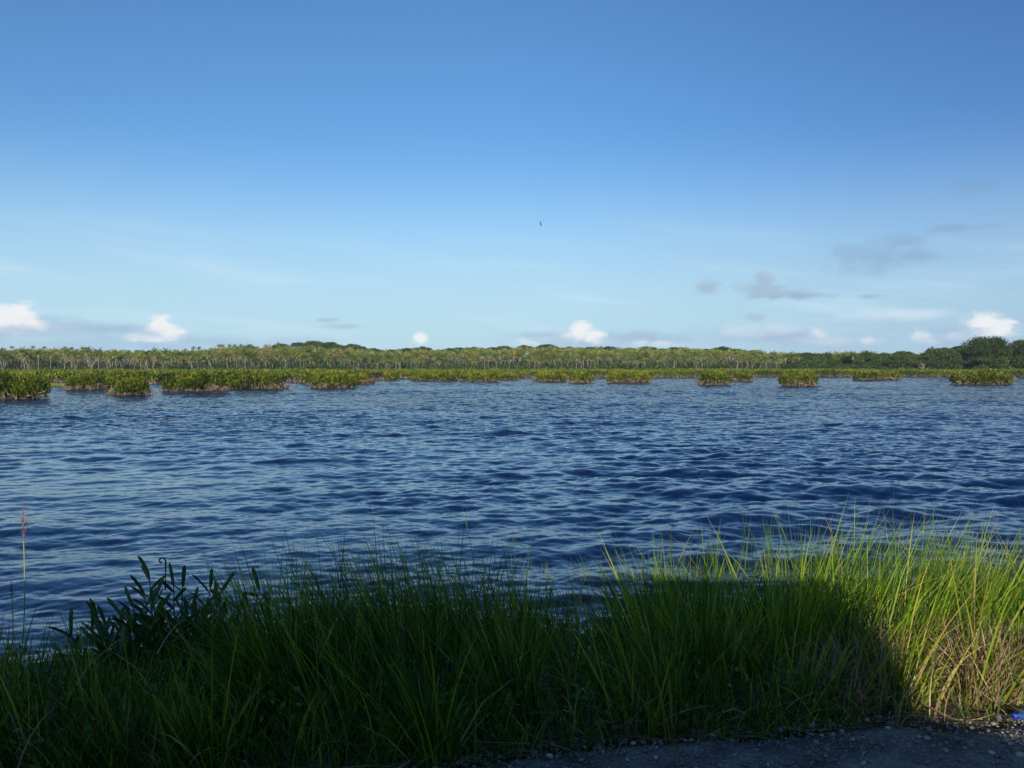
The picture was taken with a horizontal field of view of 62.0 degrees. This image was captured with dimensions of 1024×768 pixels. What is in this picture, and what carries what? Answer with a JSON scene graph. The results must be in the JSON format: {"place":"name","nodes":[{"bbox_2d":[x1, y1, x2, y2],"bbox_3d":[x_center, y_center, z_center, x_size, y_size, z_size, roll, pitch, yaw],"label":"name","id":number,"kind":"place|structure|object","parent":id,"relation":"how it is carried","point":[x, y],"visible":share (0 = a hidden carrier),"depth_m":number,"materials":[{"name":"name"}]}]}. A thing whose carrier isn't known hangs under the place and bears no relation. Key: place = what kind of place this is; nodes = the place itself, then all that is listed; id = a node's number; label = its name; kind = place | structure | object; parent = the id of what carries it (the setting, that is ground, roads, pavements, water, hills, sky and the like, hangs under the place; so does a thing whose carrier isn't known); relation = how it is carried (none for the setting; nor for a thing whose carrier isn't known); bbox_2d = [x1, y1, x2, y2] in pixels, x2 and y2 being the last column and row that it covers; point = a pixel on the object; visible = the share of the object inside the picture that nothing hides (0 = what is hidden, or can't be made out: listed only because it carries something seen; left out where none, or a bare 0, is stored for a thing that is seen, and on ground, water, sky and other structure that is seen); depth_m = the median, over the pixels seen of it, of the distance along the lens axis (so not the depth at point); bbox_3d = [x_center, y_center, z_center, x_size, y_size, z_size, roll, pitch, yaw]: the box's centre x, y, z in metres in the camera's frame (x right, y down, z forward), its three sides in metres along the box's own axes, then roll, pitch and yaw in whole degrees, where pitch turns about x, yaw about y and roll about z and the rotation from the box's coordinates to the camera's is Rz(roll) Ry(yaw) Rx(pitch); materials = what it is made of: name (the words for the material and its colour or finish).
{"place":"outdoors","nodes":[
{"label":"outdoors","id":0,"kind":"place"},
{"bbox_2d":[0,377,1023,678],"bbox_3d":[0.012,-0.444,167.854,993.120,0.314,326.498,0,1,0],"label":"water","id":1,"kind":"structure","parent":0,"point":[104,487],"depth_m":19.15,"materials":[{"name":"blue liquid"}]},
{"bbox_2d":[0,369,51,398],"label":"mangrove islet","id":2,"kind":"object","parent":1,"relation":"in","point":[22,386],"visible":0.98,"depth_m":71.59,"materials":[{"name":"green plant"}]},
{"bbox_2d":[64,368,136,389],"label":"mangrove islet","id":3,"kind":"object","parent":1,"relation":"in","point":[89,380],"visible":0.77,"depth_m":103.38,"materials":[{"name":"green plant"}]},
{"bbox_2d":[106,375,152,394],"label":"mangrove islet","id":4,"kind":"object","parent":1,"relation":"in","point":[138,385],"visible":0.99,"depth_m":82.07,"materials":[{"name":"green plant"}]},
{"bbox_2d":[159,369,230,391],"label":"mangrove islet","id":5,"kind":"object","parent":1,"relation":"in","point":[199,380],"visible":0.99,"depth_m":95.82,"materials":[{"name":"green plant"}]},
{"bbox_2d":[226,368,291,388],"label":"mangrove islet","id":6,"kind":"object","parent":1,"relation":"in","point":[249,379],"visible":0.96,"depth_m":106.06,"materials":[{"name":"green plant"}]},
{"bbox_2d":[293,371,316,383],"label":"mangrove islet","id":7,"kind":"object","parent":1,"relation":"in","point":[307,378],"visible":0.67,"depth_m":143.13,"materials":[{"name":"green plant"}]},
{"bbox_2d":[307,369,357,387],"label":"mangrove islet","id":8,"kind":"object","parent":1,"relation":"in","point":[327,379],"visible":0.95,"depth_m":111.83,"materials":[{"name":"green plant"}]},
{"bbox_2d":[346,372,377,383],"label":"mangrove islet","id":9,"kind":"object","parent":1,"relation":"in","point":[363,378],"visible":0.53,"depth_m":143.42,"materials":[{"name":"green plant"}]},
{"bbox_2d":[379,371,399,379],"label":"mangrove islet","id":10,"kind":"object","parent":1,"relation":"in","point":[389,376],"visible":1,"depth_m":190.83,"materials":[{"name":"green plant"}]},
{"bbox_2d":[409,370,469,380],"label":"mangrove islet","id":11,"kind":"object","parent":1,"relation":"in","point":[440,375],"visible":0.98,"depth_m":174.50,"materials":[{"name":"green plant"}]},
{"bbox_2d":[467,370,501,381],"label":"mangrove islet","id":12,"kind":"object","parent":1,"relation":"in","point":[488,376],"visible":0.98,"depth_m":167.28,"materials":[{"name":"green plant"}]},
{"bbox_2d":[498,371,519,379],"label":"mangrove islet","id":13,"kind":"object","parent":1,"relation":"in","point":[508,375],"visible":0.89,"depth_m":200.19,"materials":[{"name":"green plant"}]},
{"bbox_2d":[532,370,568,380],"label":"mangrove islet","id":14,"kind":"object","parent":1,"relation":"in","point":[549,376],"visible":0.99,"depth_m":174.20,"materials":[{"name":"green plant"}]},
{"bbox_2d":[566,370,594,382],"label":"mangrove islet","id":15,"kind":"object","parent":1,"relation":"in","point":[582,376],"visible":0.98,"depth_m":154.63,"materials":[{"name":"green plant"}]},
{"bbox_2d":[606,369,651,382],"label":"mangrove islet","id":16,"kind":"object","parent":1,"relation":"in","point":[629,376],"visible":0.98,"depth_m":154.59,"materials":[{"name":"green plant"}]},
{"bbox_2d":[696,370,732,384],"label":"mangrove islet","id":17,"kind":"object","parent":1,"relation":"in","point":[709,378],"visible":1,"depth_m":134.39,"materials":[{"name":"green plant"}]},
{"bbox_2d":[732,371,753,380],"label":"mangrove islet","id":18,"kind":"object","parent":1,"relation":"in","point":[743,376],"visible":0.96,"depth_m":174.22,"materials":[{"name":"green plant"}]},
{"bbox_2d":[778,369,818,385],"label":"mangrove islet","id":19,"kind":"object","parent":1,"relation":"in","point":[794,378],"visible":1,"depth_m":124.15,"materials":[{"name":"green plant"}]},
{"bbox_2d":[852,370,901,379],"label":"mangrove islet","id":20,"kind":"object","parent":1,"relation":"in","point":[873,375],"visible":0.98,"depth_m":195.71,"materials":[{"name":"green plant"}]},
{"bbox_2d":[947,368,1015,384],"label":"mangrove islet","id":21,"kind":"object","parent":1,"relation":"in","point":[993,376],"visible":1,"depth_m":138.71,"materials":[{"name":"green plant"}]},
{"bbox_2d":[0,0,1023,361],"label":"sky","id":22,"kind":"structure","parent":0,"point":[813,176],"materials":[{"name":"blue"}]},
{"bbox_2d":[12,358,1023,767],"bbox_3d":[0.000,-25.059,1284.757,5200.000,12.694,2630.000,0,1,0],"label":"ground","id":23,"kind":"structure","parent":0,"point":[940,718],"depth_m":3.79,"materials":[{"name":"brown soil"}]},
{"bbox_2d":[1,351,12,368],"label":"coconut palm","id":24,"kind":"object","parent":23,"relation":"on","point":[7,354],"visible":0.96,"depth_m":394.99,"materials":[{"name":"green plant"}]},
{"bbox_2d":[8,582,14,651],"bbox_3d":[-3.558,1.810,6.033,0.088,0.921,0.033,0,1,-18],"label":"seed stalk","id":25,"kind":"object","parent":23,"relation":"on","point":[12,611],"visible":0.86,"depth_m":6.03,"materials":[{"name":"beige plant"}]},
{"bbox_2d":[16,347,26,369],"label":"coconut palm","id":26,"kind":"object","parent":23,"relation":"on","point":[21,351],"visible":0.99,"depth_m":387.60,"materials":[{"name":"green plant"}]},
{"bbox_2d":[18,500,29,662],"bbox_3d":[-3.455,1.544,6.030,0.128,1.446,0.067,0,1,0],"label":"seed stalk","id":27,"kind":"object","parent":23,"relation":"on","point":[23,524],"visible":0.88,"depth_m":6.02,"materials":[{"name":"beige plant"}]},
{"bbox_2d":[33,349,44,368],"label":"coconut palm","id":28,"kind":"object","parent":23,"relation":"on","point":[38,353],"visible":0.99,"depth_m":388.29,"materials":[{"name":"green plant"}]},
{"bbox_2d":[46,351,55,368],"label":"coconut palm","id":29,"kind":"object","parent":23,"relation":"on","point":[50,354],"visible":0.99,"depth_m":401.97,"materials":[{"name":"green plant"}]},
{"bbox_2d":[59,346,73,368],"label":"coconut palm","id":30,"kind":"object","parent":23,"relation":"on","point":[65,349],"visible":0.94,"depth_m":395.48,"materials":[{"name":"green plant"}]},
{"bbox_2d":[79,346,94,366],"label":"coconut palm","id":31,"kind":"object","parent":23,"relation":"on","point":[87,350],"visible":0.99,"depth_m":386.73,"materials":[{"name":"green plant"}]},
{"bbox_2d":[91,347,104,369],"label":"coconut palm","id":32,"kind":"object","parent":23,"relation":"on","point":[98,351],"visible":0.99,"depth_m":390.45,"materials":[{"name":"green plant"}]},
{"bbox_2d":[108,350,120,367],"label":"coconut palm","id":33,"kind":"object","parent":23,"relation":"on","point":[114,353],"visible":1,"depth_m":387.97,"materials":[{"name":"green plant"}]},
{"bbox_2d":[113,355,125,368],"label":"coconut palm","id":34,"kind":"object","parent":23,"relation":"on","point":[119,358],"visible":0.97,"depth_m":393.88,"materials":[{"name":"green plant"}]},
{"bbox_2d":[132,353,146,366],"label":"coconut palm","id":35,"kind":"object","parent":23,"relation":"on","point":[139,356],"visible":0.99,"depth_m":386.78,"materials":[{"name":"green plant"}]},
{"bbox_2d":[140,350,151,369],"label":"coconut palm","id":36,"kind":"object","parent":23,"relation":"on","point":[145,354],"visible":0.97,"depth_m":388.49,"materials":[{"name":"green plant"}]},
{"bbox_2d":[148,351,159,363],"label":"coconut palm","id":37,"kind":"object","parent":23,"relation":"on","point":[154,355],"visible":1,"depth_m":387.28,"materials":[{"name":"green plant"}]},
{"bbox_2d":[47,555,274,700],"bbox_3d":[-1.957,1.386,4.758,1.303,0.883,0.806,0,1,0],"label":"leather fern","id":38,"kind":"object","parent":23,"relation":"on","point":[104,627],"visible":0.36,"depth_m":4.59,"materials":[{"name":"green plant"}]},
{"bbox_2d":[159,347,169,367],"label":"coconut palm","id":39,"kind":"object","parent":23,"relation":"on","point":[164,351],"visible":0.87,"depth_m":414.55,"materials":[{"name":"green plant"}]},
{"bbox_2d":[164,351,177,364],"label":"coconut palm","id":40,"kind":"object","parent":23,"relation":"on","point":[170,356],"visible":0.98,"depth_m":387.40,"materials":[{"name":"green plant"}]},
{"bbox_2d":[165,364,180,369],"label":"shrub","id":41,"kind":"object","parent":23,"relation":"on","point":[173,366],"visible":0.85,"depth_m":370.81,"materials":[{"name":"green plant"}]},
{"bbox_2d":[201,349,212,367],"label":"coconut palm","id":42,"kind":"object","parent":23,"relation":"on","point":[207,353],"visible":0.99,"depth_m":389.59,"materials":[{"name":"green plant"}]},
{"bbox_2d":[222,353,232,367],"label":"coconut palm","id":43,"kind":"object","parent":23,"relation":"on","point":[226,356],"visible":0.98,"depth_m":405.26,"materials":[{"name":"green plant"}]},
{"bbox_2d":[237,350,248,367],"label":"coconut palm","id":44,"kind":"object","parent":23,"relation":"on","point":[242,354],"visible":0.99,"depth_m":384.95,"materials":[{"name":"green plant"}]},
{"bbox_2d":[248,365,262,369],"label":"shrub","id":45,"kind":"object","parent":23,"relation":"on","point":[257,367],"visible":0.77,"depth_m":374.62,"materials":[{"name":"green plant"}]},
{"bbox_2d":[259,352,271,366],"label":"coconut palm","id":46,"kind":"object","parent":23,"relation":"on","point":[264,356],"visible":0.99,"depth_m":389.11,"materials":[{"name":"green plant"}]},
{"bbox_2d":[290,342,304,346],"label":"broadleaf tree","id":47,"kind":"object","parent":23,"relation":"on","point":[298,344],"visible":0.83,"depth_m":651.91,"materials":[{"name":"green plant"}]},
{"bbox_2d":[304,363,318,369],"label":"shrub","id":48,"kind":"object","parent":23,"relation":"on","point":[312,366],"visible":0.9,"depth_m":378.94,"materials":[{"name":"green plant"}]},
{"bbox_2d":[306,341,322,346],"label":"broadleaf tree","id":49,"kind":"object","parent":23,"relation":"on","point":[316,343],"visible":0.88,"depth_m":656.85,"materials":[{"name":"green plant"}]},
{"bbox_2d":[318,364,332,369],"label":"shrub","id":50,"kind":"object","parent":23,"relation":"on","point":[325,366],"visible":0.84,"depth_m":372.62,"materials":[{"name":"green plant"}]},
{"bbox_2d":[318,341,336,347],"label":"broadleaf tree","id":51,"kind":"object","parent":23,"relation":"on","point":[327,344],"visible":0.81,"depth_m":661.66,"materials":[{"name":"green plant"}]},
{"bbox_2d":[329,344,345,349],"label":"broadleaf tree","id":52,"kind":"object","parent":23,"relation":"on","point":[339,346],"visible":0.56,"depth_m":647.50,"materials":[{"name":"green plant"}]},
{"bbox_2d":[343,343,359,348],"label":"broadleaf tree","id":53,"kind":"object","parent":23,"relation":"on","point":[349,345],"visible":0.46,"depth_m":670.28,"materials":[{"name":"green plant"}]},
{"bbox_2d":[0,344,878,369],"bbox_3d":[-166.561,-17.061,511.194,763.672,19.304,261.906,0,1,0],"label":"palm grove","id":54,"kind":"object","parent":23,"relation":"on","point":[548,351],"visible":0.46,"depth_m":444.29,"materials":[{"name":"green plant"}]},
{"bbox_2d":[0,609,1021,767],"bbox_3d":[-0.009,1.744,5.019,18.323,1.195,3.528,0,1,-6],"label":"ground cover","id":55,"kind":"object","parent":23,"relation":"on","point":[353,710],"visible":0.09,"depth_m":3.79,"materials":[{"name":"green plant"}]},
{"bbox_2d":[0,355,1022,373],"bbox_3d":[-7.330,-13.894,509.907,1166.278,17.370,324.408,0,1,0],"label":"undergrowth","id":56,"kind":"object","parent":23,"relation":"on","point":[280,364],"visible":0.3,"depth_m":419.52,"materials":[{"name":"green plant"}]},
{"bbox_2d":[0,495,1023,767],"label":"tall grass","id":57,"kind":"structure","parent":23,"relation":"on","point":[314,639],"depth_m":3.92,"materials":[{"name":"green plant"}]},
{"bbox_2d":[0,601,1023,767],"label":"dry grass","id":58,"kind":"structure","parent":23,"relation":"on","point":[981,659],"depth_m":3.98,"materials":[{"name":"plant"}]},
{"bbox_2d":[0,367,1023,382],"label":"mangrove flats","id":59,"kind":"structure","parent":23,"relation":"on","point":[149,374],"depth_m":240.80,"materials":[{"name":"green plant"}]},
{"bbox_2d":[925,347,963,369],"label":"rain tree","id":60,"kind":"object","parent":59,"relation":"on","point":[941,355],"visible":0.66,"depth_m":362.29,"materials":[{"name":"green plant"}]},
{"bbox_2d":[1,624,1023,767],"bbox_3d":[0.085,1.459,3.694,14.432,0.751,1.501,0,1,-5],"label":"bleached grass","id":61,"kind":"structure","parent":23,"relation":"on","point":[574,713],"depth_m":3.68,"materials":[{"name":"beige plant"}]},
{"bbox_2d":[14,676,1023,767],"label":"straw litter","id":62,"kind":"object","parent":23,"relation":"on","point":[575,744],"visible":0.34,"depth_m":3.58,"materials":[{"name":"brown plant"}]},
{"bbox_2d":[1011,709,1023,720],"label":"plastic bottle","id":63,"kind":"object","parent":62,"relation":"on","point":[1019,715],"visible":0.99,"depth_m":3.73,"materials":[{"name":"blue plastic"}]},
{"bbox_2d":[49,374,1023,383],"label":"mangrove roots","id":64,"kind":"object","parent":23,"relation":"on","point":[159,381],"visible":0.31,"depth_m":236.80,"materials":[{"name":"brown plant"}]},
{"bbox_2d":[545,364,563,369],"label":"shrub","id":65,"kind":"object","parent":23,"relation":"on","point":[553,366],"visible":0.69,"depth_m":370.95,"materials":[{"name":"green plant"}]},
{"bbox_2d":[570,684,591,725],"bbox_3d":[0.301,1.443,3.797,0.115,0.201,0.096,0,1,0],"label":"broadleaf weed","id":66,"kind":"object","parent":23,"relation":"on","point":[575,693],"visible":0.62,"depth_m":3.81,"materials":[{"name":"green plant"}]},
{"bbox_2d":[609,362,627,369],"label":"shrub","id":67,"kind":"object","parent":23,"relation":"on","point":[617,365],"visible":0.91,"depth_m":373.02,"materials":[{"name":"green plant"}]},
{"bbox_2d":[620,364,639,369],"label":"shrub","id":68,"kind":"object","parent":23,"relation":"on","point":[631,366],"visible":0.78,"depth_m":371.82,"materials":[{"name":"green plant"}]},
{"bbox_2d":[710,346,731,350],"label":"broadleaf tree","id":69,"kind":"object","parent":23,"relation":"on","point":[722,348],"visible":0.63,"depth_m":642.67,"materials":[{"name":"green plant"}]},
{"bbox_2d":[711,362,732,368],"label":"shrub","id":70,"kind":"object","parent":23,"relation":"on","point":[722,365],"visible":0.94,"depth_m":371.50,"materials":[{"name":"green plant"}]},
{"bbox_2d":[780,362,796,368],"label":"shrub","id":71,"kind":"object","parent":23,"relation":"on","point":[788,366],"visible":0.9,"depth_m":346.88,"materials":[{"name":"green plant"}]},
{"bbox_2d":[773,667,808,709],"bbox_3d":[1.286,1.416,3.894,0.130,0.232,0.140,-1,1,-34],"label":"broadleaf weed","id":72,"kind":"object","parent":23,"relation":"on","point":[795,671],"visible":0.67,"depth_m":3.91,"materials":[{"name":"green plant"}]},
{"bbox_2d":[794,363,808,369],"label":"shrub","id":73,"kind":"object","parent":23,"relation":"on","point":[801,366],"visible":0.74,"depth_m":345.41,"materials":[{"name":"green plant"}]},
{"bbox_2d":[802,355,823,360],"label":"broadleaf tree","id":74,"kind":"object","parent":23,"relation":"on","point":[810,358],"visible":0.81,"depth_m":401.68,"materials":[{"name":"green plant"}]},
{"bbox_2d":[814,354,830,358],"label":"broadleaf tree","id":75,"kind":"object","parent":23,"relation":"on","point":[824,356],"visible":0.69,"depth_m":408.08,"materials":[{"name":"green plant"}]},
{"bbox_2d":[825,358,837,364],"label":"broadleaf tree","id":76,"kind":"object","parent":23,"relation":"on","point":[830,361],"visible":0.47,"depth_m":386.62,"materials":[{"name":"green plant"}]},
{"bbox_2d":[823,665,858,695],"bbox_3d":[1.536,1.416,3.944,0.126,0.251,0.136,0,1,-25],"label":"broadleaf weed","id":77,"kind":"object","parent":23,"relation":"on","point":[847,671],"visible":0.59,"depth_m":3.95,"materials":[{"name":"green plant"}]},
{"bbox_2d":[833,365,850,373],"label":"shrub","id":78,"kind":"object","parent":23,"relation":"on","point":[840,367],"visible":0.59,"depth_m":350.42,"materials":[{"name":"green plant"}]},
{"bbox_2d":[844,356,863,362],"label":"broadleaf tree","id":79,"kind":"object","parent":23,"relation":"on","point":[850,359],"visible":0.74,"depth_m":393.40,"materials":[{"name":"green plant"}]},
{"bbox_2d":[856,354,871,360],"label":"broadleaf tree","id":80,"kind":"object","parent":23,"relation":"on","point":[867,356],"visible":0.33,"depth_m":402.69,"materials":[{"name":"green plant"}]},
{"bbox_2d":[860,351,872,361],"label":"broadleaf tree","id":81,"kind":"object","parent":23,"relation":"on","point":[866,353],"visible":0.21,"depth_m":409.24,"materials":[{"name":"green plant"}]},
{"bbox_2d":[859,694,875,719],"bbox_3d":[1.609,1.478,3.855,0.098,0.122,0.088,0,1,9],"label":"broadleaf weed","id":82,"kind":"object","parent":23,"relation":"on","point":[866,699],"visible":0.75,"depth_m":3.86,"materials":[{"name":"green plant"}]},
{"bbox_2d":[882,360,896,364],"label":"broadleaf tree","id":83,"kind":"object","parent":23,"relation":"on","point":[889,362],"visible":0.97,"depth_m":373.91,"materials":[{"name":"green plant"}]},
{"bbox_2d":[884,355,907,359],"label":"broadleaf tree","id":84,"kind":"object","parent":23,"relation":"on","point":[894,357],"visible":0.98,"depth_m":392.84,"materials":[{"name":"green plant"}]},
{"bbox_2d":[890,350,912,355],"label":"broadleaf tree","id":85,"kind":"object","parent":23,"relation":"on","point":[902,353],"visible":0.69,"depth_m":406.42,"materials":[{"name":"green plant"}]},
{"bbox_2d":[898,365,912,369],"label":"shrub","id":86,"kind":"object","parent":23,"relation":"on","point":[905,366],"visible":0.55,"depth_m":345.09,"materials":[{"name":"green plant"}]},
{"bbox_2d":[903,362,923,366],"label":"broadleaf tree","id":87,"kind":"object","parent":23,"relation":"on","point":[912,364],"visible":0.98,"depth_m":352.94,"materials":[{"name":"green plant"}]},
{"bbox_2d":[905,354,921,357],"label":"broadleaf tree","id":88,"kind":"object","parent":23,"relation":"on","point":[912,355],"visible":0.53,"depth_m":396.70,"materials":[{"name":"green plant"}]},
{"bbox_2d":[926,359,943,367],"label":"broadleaf tree","id":89,"kind":"object","parent":23,"relation":"on","point":[935,363],"visible":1,"depth_m":352.67,"materials":[{"name":"green plant"}]},
{"bbox_2d":[921,701,950,717],"bbox_3d":[1.893,1.454,3.809,0.120,0.055,0.047,0,-19,25],"label":"dead leaf","id":90,"kind":"object","parent":23,"relation":"on","point":[937,711],"visible":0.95,"depth_m":3.80,"materials":[{"name":"brown plant"}]},
{"bbox_2d":[942,361,952,368],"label":"broadleaf tree","id":91,"kind":"object","parent":23,"relation":"on","point":[947,364],"visible":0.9,"depth_m":353.62,"materials":[{"name":"green plant"}]},
{"bbox_2d":[963,362,982,368],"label":"broadleaf tree","id":92,"kind":"object","parent":23,"relation":"on","point":[970,366],"visible":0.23,"depth_m":372.17,"materials":[{"name":"green plant"}]},
{"bbox_2d":[972,364,988,369],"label":"shrub","id":93,"kind":"object","parent":23,"relation":"on","point":[980,366],"visible":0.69,"depth_m":348.83,"materials":[{"name":"green plant"}]},
{"bbox_2d":[956,335,1012,369],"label":"rain tree","id":94,"kind":"object","parent":23,"relation":"on","point":[984,346],"visible":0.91,"depth_m":357.24,"materials":[{"name":"green plant"}]},
{"bbox_2d":[975,357,993,364],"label":"broadleaf tree","id":95,"kind":"object","parent":23,"relation":"on","point":[982,360],"visible":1,"depth_m":352.18,"materials":[{"name":"green plant"}]},
{"bbox_2d":[990,356,1010,368],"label":"broadleaf tree","id":96,"kind":"object","parent":23,"relation":"on","point":[1004,361],"visible":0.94,"depth_m":352.81,"materials":[{"name":"green plant"}]},
{"bbox_2d":[1010,341,1023,367],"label":"rain tree","id":97,"kind":"object","parent":23,"relation":"on","point":[1018,347],"visible":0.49,"depth_m":360.35,"materials":[{"name":"green plant"}]},
{"bbox_2d":[1011,355,1023,367],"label":"broadleaf tree","id":98,"kind":"object","parent":23,"relation":"on","point":[1019,363],"visible":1,"depth_m":354.42,"materials":[{"name":"green plant"}]},
{"bbox_2d":[290,714,1023,767],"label":"gravel road","id":99,"kind":"structure","parent":0,"point":[803,745],"depth_m":3.43,"materials":[{"name":"grey gravel"}]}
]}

